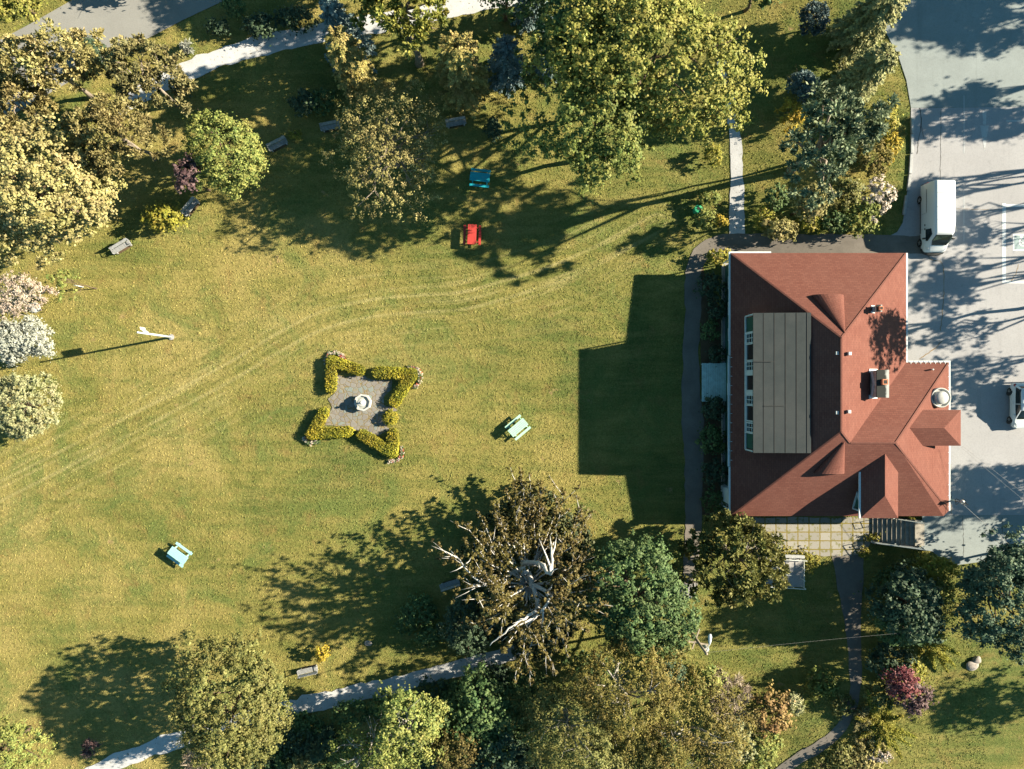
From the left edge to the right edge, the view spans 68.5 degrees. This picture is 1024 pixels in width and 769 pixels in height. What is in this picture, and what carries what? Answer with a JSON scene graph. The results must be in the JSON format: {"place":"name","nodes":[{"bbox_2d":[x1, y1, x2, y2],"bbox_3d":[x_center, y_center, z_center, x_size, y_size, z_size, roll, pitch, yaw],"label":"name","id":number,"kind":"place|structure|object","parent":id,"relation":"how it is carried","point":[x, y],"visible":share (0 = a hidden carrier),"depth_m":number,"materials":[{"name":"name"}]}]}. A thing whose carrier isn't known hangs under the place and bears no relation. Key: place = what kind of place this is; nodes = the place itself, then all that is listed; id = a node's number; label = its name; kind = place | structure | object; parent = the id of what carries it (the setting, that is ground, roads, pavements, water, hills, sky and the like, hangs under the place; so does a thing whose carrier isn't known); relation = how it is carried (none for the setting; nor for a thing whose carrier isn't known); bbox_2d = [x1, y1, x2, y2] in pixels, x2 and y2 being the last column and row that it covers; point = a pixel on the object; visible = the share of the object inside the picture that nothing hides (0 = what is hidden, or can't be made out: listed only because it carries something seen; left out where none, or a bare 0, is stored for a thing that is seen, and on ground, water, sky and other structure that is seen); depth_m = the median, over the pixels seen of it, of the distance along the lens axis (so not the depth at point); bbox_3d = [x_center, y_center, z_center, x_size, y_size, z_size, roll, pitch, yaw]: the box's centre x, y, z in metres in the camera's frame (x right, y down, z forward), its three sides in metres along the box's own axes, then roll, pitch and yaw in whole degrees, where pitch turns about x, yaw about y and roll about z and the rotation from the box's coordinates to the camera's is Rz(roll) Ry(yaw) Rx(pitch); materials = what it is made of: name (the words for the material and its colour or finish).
{"place":"outdoors","nodes":[
{"label":"outdoors","id":0,"kind":"place"},
{"bbox_2d":[0,0,221,116],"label":"road","id":1,"kind":"structure","parent":0,"point":[128,18],"depth_m":64.99,"materials":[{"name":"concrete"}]},
{"bbox_2d":[85,644,532,768],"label":"path","id":2,"kind":"structure","parent":0,"point":[309,703],"depth_m":64.99,"materials":[{"name":"grey concrete"}]},
{"bbox_2d":[123,0,516,108],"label":"path","id":3,"kind":"structure","parent":0,"point":[196,66],"depth_m":64.99,"materials":[{"name":"grey concrete"}]},
{"bbox_2d":[0,0,1023,768],"bbox_3d":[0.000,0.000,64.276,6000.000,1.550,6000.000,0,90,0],"label":"ground","id":4,"kind":"structure","parent":0,"point":[1000,724],"depth_m":65.02,"materials":[{"name":"green plant"}]},
{"bbox_2d":[0,0,47,28],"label":"roadside tree","id":5,"kind":"object","parent":4,"relation":"on","point":[23,6],"visible":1,"depth_m":61.14,"materials":[{"name":"yellow plant"}]},
{"bbox_2d":[0,311,56,370],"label":"silver tree","id":6,"kind":"object","parent":4,"relation":"on","point":[19,341],"visible":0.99,"depth_m":61.80,"materials":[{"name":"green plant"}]},
{"bbox_2d":[0,709,57,768],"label":"corner tree","id":7,"kind":"object","parent":4,"relation":"on","point":[7,731],"visible":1,"depth_m":60.86,"materials":[{"name":"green plant"}]},
{"bbox_2d":[0,270,58,322],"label":"flowering tree","id":8,"kind":"object","parent":4,"relation":"on","point":[24,297],"visible":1,"depth_m":61.09,"materials":[{"name":"plant"}]},
{"bbox_2d":[0,55,61,135],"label":"tree","id":9,"kind":"object","parent":4,"relation":"on","point":[9,89],"visible":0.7,"depth_m":58.45,"materials":[{"name":"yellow plant"}]},
{"bbox_2d":[0,371,62,447],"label":"round tree","id":10,"kind":"object","parent":4,"relation":"on","point":[8,425],"visible":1,"depth_m":62.03,"materials":[{"name":"yellow plant"}]},
{"bbox_2d":[0,16,119,98],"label":"maple tree","id":11,"kind":"object","parent":4,"relation":"on","point":[35,59],"visible":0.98,"depth_m":57.03,"materials":[{"name":"yellow plant"}]},
{"bbox_2d":[0,113,130,270],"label":"maple tree","id":12,"kind":"object","parent":4,"relation":"on","point":[65,155],"visible":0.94,"depth_m":56.82,"materials":[{"name":"yellow plant"}]},
{"bbox_2d":[56,90,179,178],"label":"deciduous tree","id":13,"kind":"object","parent":4,"relation":"on","point":[98,112],"visible":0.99,"depth_m":57.04,"materials":[{"name":"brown plant"}]},
{"bbox_2d":[96,32,198,120],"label":"deciduous tree","id":14,"kind":"object","parent":4,"relation":"on","point":[130,46],"visible":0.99,"depth_m":58.03,"materials":[{"name":"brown plant"}]},
{"bbox_2d":[139,199,189,233],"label":"yellow shrub","id":15,"kind":"object","parent":4,"relation":"on","point":[164,211],"visible":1,"depth_m":63.31,"materials":[{"name":"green plant"}]},
{"bbox_2d":[166,152,210,194],"bbox_3d":[-26.397,-16.986,62.149,3.199,5.923,3.521,0,90,0],"label":"purple shrub","id":16,"kind":"object","parent":4,"relation":"on","point":[184,175],"visible":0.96,"depth_m":59.98,"materials":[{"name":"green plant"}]},
{"bbox_2d":[173,108,269,203],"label":"maple tree","id":17,"kind":"object","parent":4,"relation":"on","point":[240,135],"visible":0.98,"depth_m":59.88,"materials":[{"name":"green plant"}]},
{"bbox_2d":[154,622,295,768],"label":"linden tree","id":18,"kind":"object","parent":4,"relation":"on","point":[263,716],"visible":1,"depth_m":57.74,"materials":[{"name":"green plant"}]},
{"bbox_2d":[239,9,280,46],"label":"dark shrub","id":19,"kind":"object","parent":4,"relation":"on","point":[255,30],"visible":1,"depth_m":63.80,"materials":[{"name":"green plant"}]},
{"bbox_2d":[272,726,314,760],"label":"undergrowth shrub","id":20,"kind":"object","parent":4,"relation":"on","point":[298,750],"visible":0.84,"depth_m":63.39,"materials":[{"name":"green plant"}]},
{"bbox_2d":[270,2,320,35],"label":"dark shrub","id":21,"kind":"object","parent":4,"relation":"on","point":[295,12],"visible":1,"depth_m":63.48,"materials":[{"name":"green plant"}]},
{"bbox_2d":[285,87,319,117],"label":"dark shrub","id":22,"kind":"object","parent":4,"relation":"on","point":[305,96],"visible":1,"depth_m":63.88,"materials":[{"name":"green plant"}]},
{"bbox_2d":[284,710,327,739],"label":"dark shrub","id":23,"kind":"object","parent":4,"relation":"on","point":[300,724],"visible":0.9,"depth_m":63.85,"materials":[{"name":"green plant"}]},
{"bbox_2d":[309,721,341,764],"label":"spruce tree","id":24,"kind":"object","parent":4,"relation":"on","point":[317,754],"visible":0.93,"depth_m":63.03,"materials":[{"name":"green plant"}]},
{"bbox_2d":[305,406,355,439],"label":"hedge","id":25,"kind":"object","parent":4,"relation":"on","point":[315,430],"visible":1,"depth_m":64.39,"materials":[{"name":"green plant"}]},
{"bbox_2d":[324,355,366,394],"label":"hedge","id":26,"kind":"object","parent":4,"relation":"on","point":[333,363],"visible":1,"depth_m":64.39,"materials":[{"name":"green plant"}]},
{"bbox_2d":[318,0,377,73],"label":"spruce tree","id":27,"kind":"object","parent":4,"relation":"on","point":[333,15],"visible":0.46,"depth_m":58.45,"materials":[{"name":"blue plant"}]},
{"bbox_2d":[327,696,371,731],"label":"dark shrub","id":28,"kind":"object","parent":4,"relation":"on","point":[346,705],"visible":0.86,"depth_m":63.73,"materials":[{"name":"green plant"}]},
{"bbox_2d":[324,25,380,110],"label":"golden conifer","id":29,"kind":"object","parent":4,"relation":"on","point":[346,60],"visible":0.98,"depth_m":58.79,"materials":[{"name":"yellow plant"}]},
{"bbox_2d":[325,374,396,435],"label":"patio","id":30,"kind":"structure","parent":4,"relation":"on","point":[344,411],"depth_m":64.99,"materials":[{"name":"beige stone"}]},
{"bbox_2d":[321,711,404,768],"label":"half dead tree","id":31,"kind":"object","parent":4,"relation":"on","point":[369,744],"visible":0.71,"depth_m":59.26,"materials":[{"name":"green plant"}]},
{"bbox_2d":[356,428,399,458],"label":"hedge","id":32,"kind":"object","parent":4,"relation":"on","point":[389,447],"visible":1,"depth_m":64.40,"materials":[{"name":"yellow plant"}]},
{"bbox_2d":[318,72,447,226],"bbox_3d":[-10.235,-18.540,60.765,11.163,8.693,11.835,0,90,0],"label":"hawthorn tree","id":33,"kind":"object","parent":4,"relation":"on","point":[387,149],"visible":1,"depth_m":58.87,"materials":[{"name":"green plant"}]},
{"bbox_2d":[371,366,418,407],"bbox_3d":[-10.045,0.217,64.645,4.090,0.976,3.677,0,90,0],"label":"hedge","id":34,"kind":"object","parent":4,"relation":"on","point":[406,377],"visible":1,"depth_m":64.39,"materials":[{"name":"yellow plant"}]},
{"bbox_2d":[349,0,449,68],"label":"pine tree","id":35,"kind":"object","parent":4,"relation":"on","point":[418,29],"visible":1,"depth_m":55.26,"materials":[{"name":"green plant"}]},
{"bbox_2d":[364,679,456,768],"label":"fresh tree","id":36,"kind":"object","parent":4,"relation":"on","point":[388,736],"visible":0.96,"depth_m":57.95,"materials":[{"name":"green plant"}]},
{"bbox_2d":[403,588,438,633],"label":"dark shrub","id":37,"kind":"object","parent":4,"relation":"on","point":[429,611],"visible":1,"depth_m":63.91,"materials":[{"name":"green plant"}]},
{"bbox_2d":[419,710,483,768],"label":"amber tree","id":38,"kind":"object","parent":4,"relation":"on","point":[455,757],"visible":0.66,"depth_m":58.77,"materials":[{"name":"brown plant"}]},
{"bbox_2d":[434,30,494,123],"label":"golden conifer","id":39,"kind":"object","parent":4,"relation":"on","point":[464,81],"visible":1,"depth_m":58.78,"materials":[{"name":"green plant"}]},
{"bbox_2d":[436,591,497,661],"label":"dark tree","id":40,"kind":"object","parent":4,"relation":"on","point":[455,642],"visible":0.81,"depth_m":62.24,"materials":[{"name":"green plant"}]},
{"bbox_2d":[420,660,535,762],"bbox_3d":[-2.094,26.631,61.453,9.111,7.379,7.744,34,90,0],"label":"dark tree","id":41,"kind":"object","parent":4,"relation":"on","point":[483,723],"visible":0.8,"depth_m":59.32,"materials":[{"name":"green plant"}]},
{"bbox_2d":[450,724,545,768],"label":"dark tree","id":42,"kind":"object","parent":4,"relation":"on","point":[517,751],"visible":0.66,"depth_m":58.61,"materials":[{"name":"green plant"}]},
{"bbox_2d":[485,33,529,98],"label":"dark conifer","id":43,"kind":"object","parent":4,"relation":"on","point":[506,63],"visible":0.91,"depth_m":61.46,"materials":[{"name":"green plant"}]},
{"bbox_2d":[477,0,538,30],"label":"tall tree","id":44,"kind":"object","parent":4,"relation":"on","point":[526,13],"visible":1,"depth_m":57.16,"materials":[{"name":"green plant"}]},
{"bbox_2d":[427,464,613,685],"bbox_3d":[1.873,14.744,59.190,14.363,11.840,15.156,-41,90,0],"label":"copper tree","id":45,"kind":"object","parent":4,"relation":"on","point":[500,598],"visible":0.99,"depth_m":58.97,"materials":[{"name":"brown plant"}]},
{"bbox_2d":[499,664,547,696],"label":"undergrowth shrub","id":46,"kind":"object","parent":4,"relation":"on","point":[520,680],"visible":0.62,"depth_m":63.19,"materials":[{"name":"green plant"}]},
{"bbox_2d":[502,655,625,768],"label":"birch tree","id":47,"kind":"object","parent":4,"relation":"on","point":[543,723],"visible":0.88,"depth_m":57.12,"materials":[{"name":"green plant"}]},
{"bbox_2d":[498,31,655,203],"bbox_3d":[4.864,-19.840,57.809,12.043,14.678,13.018,0,90,0],"label":"maple tree","id":48,"kind":"object","parent":4,"relation":"on","point":[629,137],"visible":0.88,"depth_m":54.02,"materials":[{"name":"green plant"}]},
{"bbox_2d":[526,0,634,82],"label":"maple tree","id":49,"kind":"object","parent":4,"relation":"on","point":[540,26],"visible":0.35,"depth_m":55.41,"materials":[{"name":"green plant"}]},
{"bbox_2d":[557,710,667,768],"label":"birch tree","id":50,"kind":"object","parent":4,"relation":"on","point":[618,764],"visible":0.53,"depth_m":57.45,"materials":[{"name":"green plant"}]},
{"bbox_2d":[560,623,695,764],"bbox_3d":[9.140,23.553,59.265,9.347,11.799,9.750,-43,90,0],"label":"birch tree","id":51,"kind":"object","parent":4,"relation":"on","point":[652,674],"visible":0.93,"depth_m":56.55,"materials":[{"name":"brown plant"}]},
{"bbox_2d":[570,526,703,665],"bbox_3d":[9.752,16.865,59.724,10.462,10.798,10.723,0,90,0],"label":"maple tree","id":52,"kind":"object","parent":4,"relation":"on","point":[623,626],"visible":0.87,"depth_m":57.14,"materials":[{"name":"green plant"}]},
{"bbox_2d":[521,0,768,148],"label":"maple tree","id":53,"kind":"object","parent":4,"relation":"on","point":[695,33],"visible":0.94,"depth_m":52.05,"materials":[{"name":"green plant"}]},
{"bbox_2d":[612,650,766,768],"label":"birch tree","id":54,"kind":"object","parent":4,"relation":"on","point":[686,741],"visible":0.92,"depth_m":56.72,"materials":[{"name":"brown plant"}]},
{"bbox_2d":[680,661,728,702],"bbox_3d":[16.309,25.272,63.659,3.978,2.896,3.900,37,90,0],"label":"green shrub","id":55,"kind":"object","parent":4,"relation":"on","point":[705,673],"visible":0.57,"depth_m":63.22,"materials":[{"name":"green plant"}]},
{"bbox_2d":[700,268,727,514],"bbox_3d":[17.521,-0.146,64.990,2.845,0.001,22.913,0,90,0],"label":"planting bed","id":56,"kind":"object","parent":4,"relation":"on","point":[706,345],"visible":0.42,"depth_m":64.99,"materials":[{"name":"soil"}]},
{"bbox_2d":[692,271,727,301],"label":"bed shrub","id":57,"kind":"object","parent":56,"relation":"on","point":[714,283],"visible":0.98,"depth_m":63.82,"materials":[{"name":"green plant"}]},
{"bbox_2d":[695,419,727,455],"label":"bed shrub","id":58,"kind":"object","parent":56,"relation":"on","point":[716,432],"visible":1,"depth_m":63.82,"materials":[{"name":"green plant"}]},
{"bbox_2d":[701,363,725,401],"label":"deck","id":59,"kind":"structure","parent":56,"relation":"on","point":[717,378],"depth_m":64.45,"materials":[{"name":"grey wood"}]},
{"bbox_2d":[705,667,752,720],"bbox_3d":[18.258,26.281,63.535,4.472,3.138,4.787,0,90,0],"label":"dry shrub","id":60,"kind":"object","parent":4,"relation":"on","point":[740,685],"visible":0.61,"depth_m":63.39,"materials":[{"name":"brown plant"}]},
{"bbox_2d":[672,508,791,608],"bbox_3d":[17.815,14.093,61.472,9.169,7.315,8.204,0,90,0],"label":"tree","id":61,"kind":"object","parent":4,"relation":"on","point":[746,530],"visible":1,"depth_m":59.89,"materials":[{"name":"green plant"}]},
{"bbox_2d":[747,729,784,762],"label":"green shrub","id":62,"kind":"object","parent":4,"relation":"on","point":[772,751],"visible":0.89,"depth_m":63.19,"materials":[{"name":"green plant"}]},
{"bbox_2d":[749,679,796,738],"bbox_3d":[22.117,27.212,63.167,4.444,2.881,4.942,-18,90,0],"label":"orange shrub","id":63,"kind":"object","parent":4,"relation":"on","point":[774,726],"visible":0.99,"depth_m":62.77,"materials":[{"name":"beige plant"}]},
{"bbox_2d":[760,213,798,242],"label":"tan shrub","id":64,"kind":"object","parent":4,"relation":"on","point":[787,229],"visible":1,"depth_m":62.98,"materials":[{"name":"beige plant"}]},
{"bbox_2d":[766,553,805,589],"bbox_3d":[23.529,16.051,64.359,3.475,1.382,3.008,0,90,0],"label":"railed landing","id":65,"kind":"object","parent":4,"relation":"on","point":[795,575],"visible":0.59,"depth_m":64.70,"materials":[{"name":"concrete"}]},
{"bbox_2d":[774,97,806,135],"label":"yellow shrub","id":66,"kind":"object","parent":4,"relation":"on","point":[788,103],"visible":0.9,"depth_m":62.65,"materials":[{"name":"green plant"}]},
{"bbox_2d":[785,67,820,103],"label":"spruce tree","id":67,"kind":"object","parent":4,"relation":"on","point":[805,76],"visible":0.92,"depth_m":62.15,"materials":[{"name":"blue plant"}]},
{"bbox_2d":[741,517,871,556],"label":"terrace","id":68,"kind":"structure","parent":4,"relation":"on","point":[843,536],"depth_m":64.98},
{"bbox_2d":[796,0,833,35],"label":"spruce tree","id":69,"kind":"object","parent":4,"relation":"on","point":[813,7],"visible":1,"depth_m":61.73,"materials":[{"name":"blue plant"}]},
{"bbox_2d":[790,177,842,228],"bbox_3d":[23.836,-14.279,60.708,3.626,7.064,3.183,40,90,0],"label":"tan shrub","id":70,"kind":"object","parent":4,"relation":"on","point":[800,203],"visible":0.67,"depth_m":58.94,"materials":[{"name":"beige plant"}]},
{"bbox_2d":[801,665,839,705],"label":"green shrub","id":71,"kind":"object","parent":4,"relation":"on","point":[832,688],"visible":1,"depth_m":63.47,"materials":[{"name":"green plant"}]},
{"bbox_2d":[778,76,868,210],"bbox_3d":[22.153,-17.167,57.468,5.779,13.608,9.353,22,90,0],"label":"pine tree","id":72,"kind":"object","parent":4,"relation":"on","point":[844,145],"visible":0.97,"depth_m":52.81,"materials":[{"name":"green plant"}]},
{"bbox_2d":[721,251,960,517],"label":"house","id":73,"kind":"structure","parent":4,"relation":"on","point":[836,403],"depth_m":59.21,"materials":[{"name":"red tile"}]},
{"bbox_2d":[819,741,862,768],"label":"bush","id":74,"kind":"object","parent":4,"relation":"on","point":[837,755],"visible":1,"depth_m":63.07,"materials":[{"name":"green plant"}]},
{"bbox_2d":[826,174,868,211],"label":"green shrub","id":75,"kind":"object","parent":4,"relation":"on","point":[853,196],"visible":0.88,"depth_m":62.05,"materials":[{"name":"green plant"}]},
{"bbox_2d":[841,197,881,240],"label":"green shrub","id":76,"kind":"object","parent":4,"relation":"on","point":[859,228],"visible":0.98,"depth_m":62.07,"materials":[{"name":"green plant"}]},
{"bbox_2d":[824,42,901,117],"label":"pale conifer","id":77,"kind":"object","parent":4,"relation":"on","point":[863,76],"visible":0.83,"depth_m":58.71,"materials":[{"name":"green plant"}]},
{"bbox_2d":[822,0,910,66],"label":"pale conifer","id":78,"kind":"object","parent":4,"relation":"on","point":[862,28],"visible":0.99,"depth_m":59.63,"materials":[{"name":"green plant"}]},
{"bbox_2d":[837,92,900,155],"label":"pine tree","id":79,"kind":"object","parent":4,"relation":"on","point":[875,128],"visible":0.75,"depth_m":52.69,"materials":[{"name":"green plant"}]},
{"bbox_2d":[856,134,893,180],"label":"amber shrub","id":80,"kind":"object","parent":4,"relation":"on","point":[878,168],"visible":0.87,"depth_m":61.63,"materials":[{"name":"yellow plant"}]},
{"bbox_2d":[858,174,897,223],"bbox_3d":[30.229,-15.507,62.253,3.060,2.715,3.707,41,90,0],"label":"flowering shrub","id":81,"kind":"object","parent":4,"relation":"on","point":[873,188],"visible":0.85,"depth_m":62.13,"materials":[{"name":"white plant"}]},
{"bbox_2d":[863,676,901,713],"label":"green shrub","id":82,"kind":"object","parent":4,"relation":"on","point":[884,698],"visible":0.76,"depth_m":62.38,"materials":[{"name":"green plant"}]},
{"bbox_2d":[854,689,916,759],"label":"juniper","id":83,"kind":"object","parent":4,"relation":"on","point":[880,724],"visible":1,"depth_m":62.74,"materials":[{"name":"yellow plant"}]},
{"bbox_2d":[865,638,922,679],"bbox_3d":[31.999,23.020,62.487,5.279,2.830,3.573,0,90,0],"label":"green shrub","id":84,"kind":"object","parent":4,"relation":"on","point":[876,654],"visible":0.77,"depth_m":62.42,"materials":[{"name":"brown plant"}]},
{"bbox_2d":[871,517,923,548],"bbox_3d":[32.913,12.666,64.150,3.777,1.800,2.452,0,90,0],"label":"outdoor stairs","id":85,"kind":"structure","parent":4,"relation":"on","point":[903,533],"depth_m":64.10,"materials":[{"name":"concrete"}]},
{"bbox_2d":[879,665,922,700],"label":"crimson maple","id":86,"kind":"object","parent":4,"relation":"on","point":[896,686],"visible":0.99,"depth_m":60.43,"materials":[{"name":"red plant"}]},
{"bbox_2d":[865,597,937,650],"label":"dark tree","id":87,"kind":"object","parent":4,"relation":"on","point":[892,639],"visible":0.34,"depth_m":60.94,"materials":[{"name":"green plant"}]},
{"bbox_2d":[852,559,951,649],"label":"dark tree","id":88,"kind":"object","parent":4,"relation":"on","point":[927,602],"visible":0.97,"depth_m":59.03,"materials":[{"name":"green plant"}]},
{"bbox_2d":[894,681,941,720],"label":"crimson maple","id":89,"kind":"object","parent":4,"relation":"on","point":[918,704],"visible":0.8,"depth_m":60.71,"materials":[{"name":"purple plant"}]},
{"bbox_2d":[906,552,965,581],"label":"yellow shrub","id":90,"kind":"object","parent":4,"relation":"on","point":[934,574],"visible":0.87,"depth_m":62.15,"materials":[{"name":"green plant"}]},
{"bbox_2d":[917,633,960,673],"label":"juniper","id":91,"kind":"object","parent":4,"relation":"on","point":[932,649],"visible":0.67,"depth_m":62.68,"materials":[{"name":"yellow plant"}]},
{"bbox_2d":[932,572,963,623],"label":"green shrub","id":92,"kind":"object","parent":4,"relation":"on","point":[948,589],"visible":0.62,"depth_m":62.08,"materials":[{"name":"green plant"}]},
{"bbox_2d":[885,0,1023,107],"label":"parking lot","id":93,"kind":"structure","parent":4,"relation":"on","point":[953,52],"depth_m":63.49,"materials":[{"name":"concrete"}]},
{"bbox_2d":[892,107,1023,514],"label":"parking lot","id":94,"kind":"structure","parent":4,"relation":"on","point":[987,366],"depth_m":63.49,"materials":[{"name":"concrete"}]},
{"bbox_2d":[917,180,955,255],"bbox_3d":[35.200,-13.746,62.234,2.600,2.507,5.949,0,90,0],"label":"van","id":95,"kind":"object","parent":94,"relation":"on","point":[936,200],"visible":1,"depth_m":61.28,"materials":[{"name":"white paint"}]},
{"bbox_2d":[1006,383,1023,427],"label":"car","id":96,"kind":"object","parent":94,"relation":"on","point":[1015,393],"visible":1,"depth_m":62.58,"materials":[{"name":"white paint"}]},
{"bbox_2d":[921,515,1023,564],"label":"parking lot","id":97,"kind":"structure","parent":4,"relation":"on","point":[944,536],"depth_m":63.49,"materials":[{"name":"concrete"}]},
{"bbox_2d":[948,522,1023,666],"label":"laurel tree","id":98,"kind":"object","parent":4,"relation":"on","point":[976,583],"visible":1,"depth_m":57.93,"materials":[{"name":"green plant"}]},
{"bbox_2d":[717,61,744,233],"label":"path","id":99,"kind":"structure","parent":0,"point":[736,217],"depth_m":64.71,"materials":[{"name":"grey concrete"}]},
{"bbox_2d":[681,233,920,584],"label":"path","id":100,"kind":"structure","parent":0,"point":[692,419],"depth_m":64.98,"materials":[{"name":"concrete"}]},
{"bbox_2d":[776,555,863,768],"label":"path","id":101,"kind":"structure","parent":0,"point":[849,572],"depth_m":64.98,"materials":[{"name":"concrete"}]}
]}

